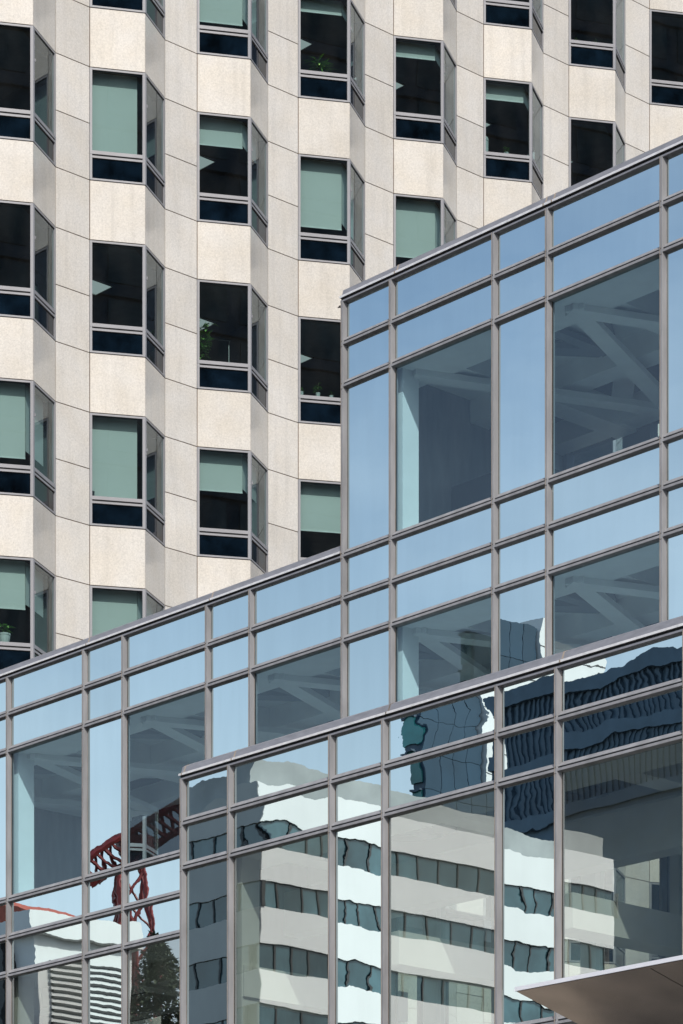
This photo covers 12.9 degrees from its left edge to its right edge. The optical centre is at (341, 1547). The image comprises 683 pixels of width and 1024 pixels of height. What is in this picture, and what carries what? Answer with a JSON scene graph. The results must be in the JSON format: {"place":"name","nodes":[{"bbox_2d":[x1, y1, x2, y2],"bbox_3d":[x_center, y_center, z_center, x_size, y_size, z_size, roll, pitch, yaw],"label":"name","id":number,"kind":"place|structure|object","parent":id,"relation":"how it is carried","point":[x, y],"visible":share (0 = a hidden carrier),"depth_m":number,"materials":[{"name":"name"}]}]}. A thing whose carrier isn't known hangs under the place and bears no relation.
{"place":"outdoors","nodes":[
{"label":"outdoors","id":0,"kind":"place"},
{"bbox_2d":[0,135,682,1023],"bbox_3d":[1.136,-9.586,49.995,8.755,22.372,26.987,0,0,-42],"label":"glass building","id":1,"kind":"structure","parent":0,"point":[382,737],"depth_m":47.17,"materials":[{"name":"glass glass"},{"name":"aluminium"},{"name":"white painted steel"}]},
{"bbox_2d":[515,955,682,1023],"bbox_3d":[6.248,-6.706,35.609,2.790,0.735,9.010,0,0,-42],"label":"canopy","id":2,"kind":"object","parent":1,"relation":"attached to","point":[649,992],"visible":1,"depth_m":37.57,"materials":[{"name":"metal"}]},
{"bbox_2d":[0,0,682,1023],"bbox_3d":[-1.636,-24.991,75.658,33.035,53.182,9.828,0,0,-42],"label":"stone tower","id":3,"kind":"structure","parent":0,"point":[286,220],"depth_m":68.72,"materials":[{"name":"stone"}]},
{"bbox_2d":[0,624,14,641],"bbox_3d":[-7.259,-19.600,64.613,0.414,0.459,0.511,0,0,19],"label":"potted plant","id":4,"kind":"object","parent":3,"relation":"on","point":[5,634],"visible":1,"depth_m":64.51,"materials":[{"name":"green plant"}]},
{"bbox_2d":[0,22,55,165],"bbox_3d":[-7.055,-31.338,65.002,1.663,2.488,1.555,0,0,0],"label":"bay window","id":5,"kind":"structure","parent":3,"relation":"in","point":[15,124],"depth_m":64.49,"materials":[{"name":"metal"}]},
{"bbox_2d":[0,200,55,340],"bbox_3d":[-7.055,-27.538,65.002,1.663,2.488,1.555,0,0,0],"label":"bay window","id":6,"kind":"structure","parent":3,"relation":"in","point":[15,302],"depth_m":64.49,"materials":[{"name":"metal"}]},
{"bbox_2d":[0,378,55,514],"bbox_3d":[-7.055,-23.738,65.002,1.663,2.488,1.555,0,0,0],"label":"bay window","id":7,"kind":"structure","parent":3,"relation":"in","point":[21,410],"depth_m":64.66,"materials":[{"name":"metal"}]},
{"bbox_2d":[0,556,55,669],"bbox_3d":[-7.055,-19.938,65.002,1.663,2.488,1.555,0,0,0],"label":"bay window","id":8,"kind":"structure","parent":3,"relation":"in","point":[21,585],"depth_m":64.64,"materials":[{"name":"glass"}]},
{"bbox_2d":[92,278,112,294],"bbox_3d":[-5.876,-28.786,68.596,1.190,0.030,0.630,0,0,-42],"label":"ceiling light","id":9,"kind":"object","parent":3,"relation":"attached to","point":[98,287],"visible":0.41,"depth_m":68.76,"materials":[{"name":"white plastic"}]},
{"bbox_2d":[89,0,164,39],"bbox_3d":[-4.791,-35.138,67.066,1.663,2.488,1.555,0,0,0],"label":"bay window","id":10,"kind":"structure","parent":3,"relation":"in","point":[153,9],"depth_m":66.55,"materials":[{"name":"metal"}]},
{"bbox_2d":[89,67,164,208],"bbox_3d":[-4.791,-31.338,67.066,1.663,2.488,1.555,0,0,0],"label":"bay window","id":11,"kind":"structure","parent":3,"relation":"in","point":[113,157],"depth_m":66.62,"materials":[{"name":"metal"}]},
{"bbox_2d":[89,240,164,377],"bbox_3d":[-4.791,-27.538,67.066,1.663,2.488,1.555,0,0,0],"label":"bay window","id":12,"kind":"structure","parent":3,"relation":"in","point":[109,339],"depth_m":66.52,"materials":[{"name":"metal"}]},
{"bbox_2d":[89,413,164,546],"bbox_3d":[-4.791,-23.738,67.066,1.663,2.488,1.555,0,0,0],"label":"bay window","id":13,"kind":"structure","parent":3,"relation":"in","point":[112,442],"depth_m":66.62,"materials":[{"name":"glass"}]},
{"bbox_2d":[89,585,164,636],"bbox_3d":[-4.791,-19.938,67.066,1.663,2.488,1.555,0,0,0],"label":"bay window","id":14,"kind":"structure","parent":3,"relation":"in","point":[110,608],"depth_m":66.65,"materials":[{"name":"glass"}]},
{"bbox_2d":[130,816,157,862],"bbox_3d":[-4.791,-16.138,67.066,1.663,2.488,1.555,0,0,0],"label":"bay window","id":15,"kind":"structure","parent":3,"relation":"in","point":[138,851],"depth_m":66.55,"materials":[{"name":"metal"}]},
{"bbox_2d":[200,155,215,169],"bbox_3d":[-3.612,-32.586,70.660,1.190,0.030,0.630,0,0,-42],"label":"ceiling light","id":16,"kind":"object","parent":3,"relation":"attached to","point":[205,161],"visible":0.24,"depth_m":70.82,"materials":[{"name":"white plastic"}]},
{"bbox_2d":[200,317,215,328],"bbox_3d":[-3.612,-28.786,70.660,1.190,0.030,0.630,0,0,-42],"label":"ceiling light","id":17,"kind":"object","parent":3,"relation":"attached to","point":[203,321],"visible":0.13,"depth_m":70.78,"materials":[{"name":"white plastic"}]},
{"bbox_2d":[200,323,219,360],"bbox_3d":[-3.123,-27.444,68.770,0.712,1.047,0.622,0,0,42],"label":"potted plant","id":18,"kind":"object","parent":3,"relation":"on","point":[205,344],"visible":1,"depth_m":68.68,"materials":[{"name":"green plant"}]},
{"bbox_2d":[197,0,267,83],"bbox_3d":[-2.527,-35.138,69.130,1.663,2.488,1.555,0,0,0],"label":"bay window","id":19,"kind":"structure","parent":3,"relation":"in","point":[211,40],"depth_m":68.66,"materials":[{"name":"metal"}]},
{"bbox_2d":[197,112,267,247],"bbox_3d":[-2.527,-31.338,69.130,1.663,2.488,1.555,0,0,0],"label":"bay window","id":20,"kind":"structure","parent":3,"relation":"in","point":[211,208],"depth_m":68.65,"materials":[{"name":"metal"}]},
{"bbox_2d":[197,279,267,412],"bbox_3d":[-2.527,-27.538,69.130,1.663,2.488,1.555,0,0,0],"label":"bay window","id":21,"kind":"structure","parent":3,"relation":"in","point":[211,375],"depth_m":68.58,"materials":[{"name":"metal"}]},
{"bbox_2d":[197,447,267,573],"bbox_3d":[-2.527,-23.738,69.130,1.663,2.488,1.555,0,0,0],"label":"bay window","id":22,"kind":"structure","parent":3,"relation":"in","point":[227,472],"depth_m":68.66,"materials":[{"name":"glass"}]},
{"bbox_2d":[301,38,312,49],"bbox_3d":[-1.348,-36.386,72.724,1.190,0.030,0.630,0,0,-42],"label":"ceiling light","id":23,"kind":"object","parent":3,"relation":"attached to","point":[305,43],"visible":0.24,"depth_m":72.88,"materials":[{"name":"white plastic"}]},
{"bbox_2d":[301,353,312,362],"bbox_3d":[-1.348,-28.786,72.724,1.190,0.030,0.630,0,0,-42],"label":"ceiling light","id":24,"kind":"object","parent":3,"relation":"attached to","point":[304,358],"visible":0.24,"depth_m":72.89,"materials":[{"name":"white plastic"}]},
{"bbox_2d":[312,383,321,395],"bbox_3d":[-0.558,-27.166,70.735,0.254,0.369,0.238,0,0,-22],"label":"potted plant","id":25,"kind":"object","parent":3,"relation":"on","point":[316,390],"visible":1,"depth_m":70.72,"materials":[{"name":"green plant"}]},
{"bbox_2d":[298,317,340,425],"bbox_3d":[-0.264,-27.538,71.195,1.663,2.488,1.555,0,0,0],"label":"bay window","id":26,"kind":"structure","parent":3,"relation":"in","point":[320,410],"depth_m":70.53,"materials":[{"name":"metal"}]},
{"bbox_2d":[298,479,340,560],"bbox_3d":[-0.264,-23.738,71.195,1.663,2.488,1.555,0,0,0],"label":"bay window","id":27,"kind":"structure","parent":3,"relation":"in","point":[319,506],"depth_m":70.77,"materials":[{"name":"glass"}]},
{"bbox_2d":[301,53,338,72],"bbox_3d":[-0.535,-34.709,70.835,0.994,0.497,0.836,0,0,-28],"label":"potted plant","id":28,"kind":"object","parent":3,"relation":"on","point":[320,67],"visible":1,"depth_m":70.74,"materials":[{"name":"green plant"}]},
{"bbox_2d":[298,0,364,125],"bbox_3d":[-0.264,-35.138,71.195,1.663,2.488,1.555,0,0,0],"label":"bay window","id":29,"kind":"structure","parent":3,"relation":"in","point":[317,85],"depth_m":70.67,"materials":[{"name":"metal"}]},
{"bbox_2d":[298,154,364,281],"bbox_3d":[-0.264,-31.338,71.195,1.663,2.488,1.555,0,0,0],"label":"bay window","id":30,"kind":"structure","parent":3,"relation":"in","point":[319,182],"depth_m":70.76,"materials":[{"name":"metal"}]},
{"bbox_2d":[352,76,404,89],"bbox_3d":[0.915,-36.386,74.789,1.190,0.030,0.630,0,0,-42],"label":"ceiling light","id":31,"kind":"object","parent":3,"relation":"attached to","point":[399,85],"visible":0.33,"depth_m":74.92,"materials":[{"name":"white plastic"}]},
{"bbox_2d":[393,36,456,165],"bbox_3d":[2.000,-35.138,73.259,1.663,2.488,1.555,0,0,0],"label":"bay window","id":32,"kind":"structure","parent":3,"relation":"in","point":[406,126],"depth_m":72.74,"materials":[{"name":"metal"}]},
{"bbox_2d":[393,194,456,266],"bbox_3d":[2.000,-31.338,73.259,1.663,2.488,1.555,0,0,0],"label":"bay window","id":33,"kind":"structure","parent":3,"relation":"in","point":[419,227],"depth_m":72.86,"materials":[{"name":"metal"}]},
{"bbox_2d":[451,0,456,10],"bbox_3d":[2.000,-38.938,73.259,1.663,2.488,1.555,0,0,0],"label":"bay window","id":34,"kind":"structure","parent":3,"relation":"in","point":[454,2],"depth_m":73.81,"materials":[{"name":"metal"}]},
{"bbox_2d":[486,136,488,150],"bbox_3d":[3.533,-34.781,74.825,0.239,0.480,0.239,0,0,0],"label":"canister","id":35,"kind":"object","parent":3,"relation":"on","point":[487,140],"visible":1,"depth_m":74.75,"materials":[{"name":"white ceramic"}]},
{"bbox_2d":[503,147,509,153],"bbox_3d":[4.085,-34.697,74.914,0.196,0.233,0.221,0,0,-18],"label":"potted plant","id":36,"kind":"object","parent":3,"relation":"on","point":[505,150],"visible":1,"depth_m":74.87,"materials":[{"name":"green plant"}]},
{"bbox_2d":[483,0,543,51],"bbox_3d":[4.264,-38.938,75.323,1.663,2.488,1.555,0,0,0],"label":"bay window","id":37,"kind":"structure","parent":3,"relation":"in","point":[504,13],"depth_m":74.73,"materials":[{"name":"metal"}]},
{"bbox_2d":[483,78,543,199],"bbox_3d":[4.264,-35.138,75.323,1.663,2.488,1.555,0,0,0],"label":"bay window","id":38,"kind":"structure","parent":3,"relation":"in","point":[500,166],"depth_m":74.81,"materials":[{"name":"metal"}]},
{"bbox_2d":[526,150,573,162],"bbox_3d":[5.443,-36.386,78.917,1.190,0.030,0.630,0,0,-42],"label":"ceiling light","id":39,"kind":"object","parent":3,"relation":"attached to","point":[572,161],"visible":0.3,"depth_m":78.74,"materials":[{"name":"white plastic"}]},
{"bbox_2d":[568,117,624,186],"bbox_3d":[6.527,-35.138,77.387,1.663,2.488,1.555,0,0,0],"label":"bay window","id":40,"kind":"structure","parent":3,"relation":"in","point":[615,129],"depth_m":76.86,"materials":[{"name":"metal"}]},
{"bbox_2d":[568,0,625,90],"bbox_3d":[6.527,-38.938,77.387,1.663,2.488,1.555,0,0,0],"label":"bay window","id":41,"kind":"structure","parent":3,"relation":"in","point":[587,54],"depth_m":76.80,"materials":[{"name":"metal"}]},
{"bbox_2d":[569,868,625,966],"bbox_3d":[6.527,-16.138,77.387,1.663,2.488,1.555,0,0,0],"label":"bay window","id":42,"kind":"structure","parent":3,"relation":"in","point":[613,955],"depth_m":76.86,"materials":[{"name":"glass"}]},
{"bbox_2d":[612,440,616,452],"bbox_3d":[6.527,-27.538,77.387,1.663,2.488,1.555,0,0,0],"label":"bay window","id":43,"kind":"structure","parent":3,"relation":"in","point":[614,448],"depth_m":76.88,"materials":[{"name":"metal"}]},
{"bbox_2d":[649,882,658,960],"bbox_3d":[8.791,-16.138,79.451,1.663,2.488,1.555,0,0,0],"label":"bay window","id":44,"kind":"structure","parent":3,"relation":"in","point":[652,957],"depth_m":78.68,"materials":[{"name":"metal"}]},
{"bbox_2d":[649,9,682,107],"bbox_3d":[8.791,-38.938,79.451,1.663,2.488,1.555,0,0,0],"label":"bay window","id":45,"kind":"structure","parent":3,"relation":"in","point":[661,92],"depth_m":78.76,"materials":[{"name":"metal"}]}
]}

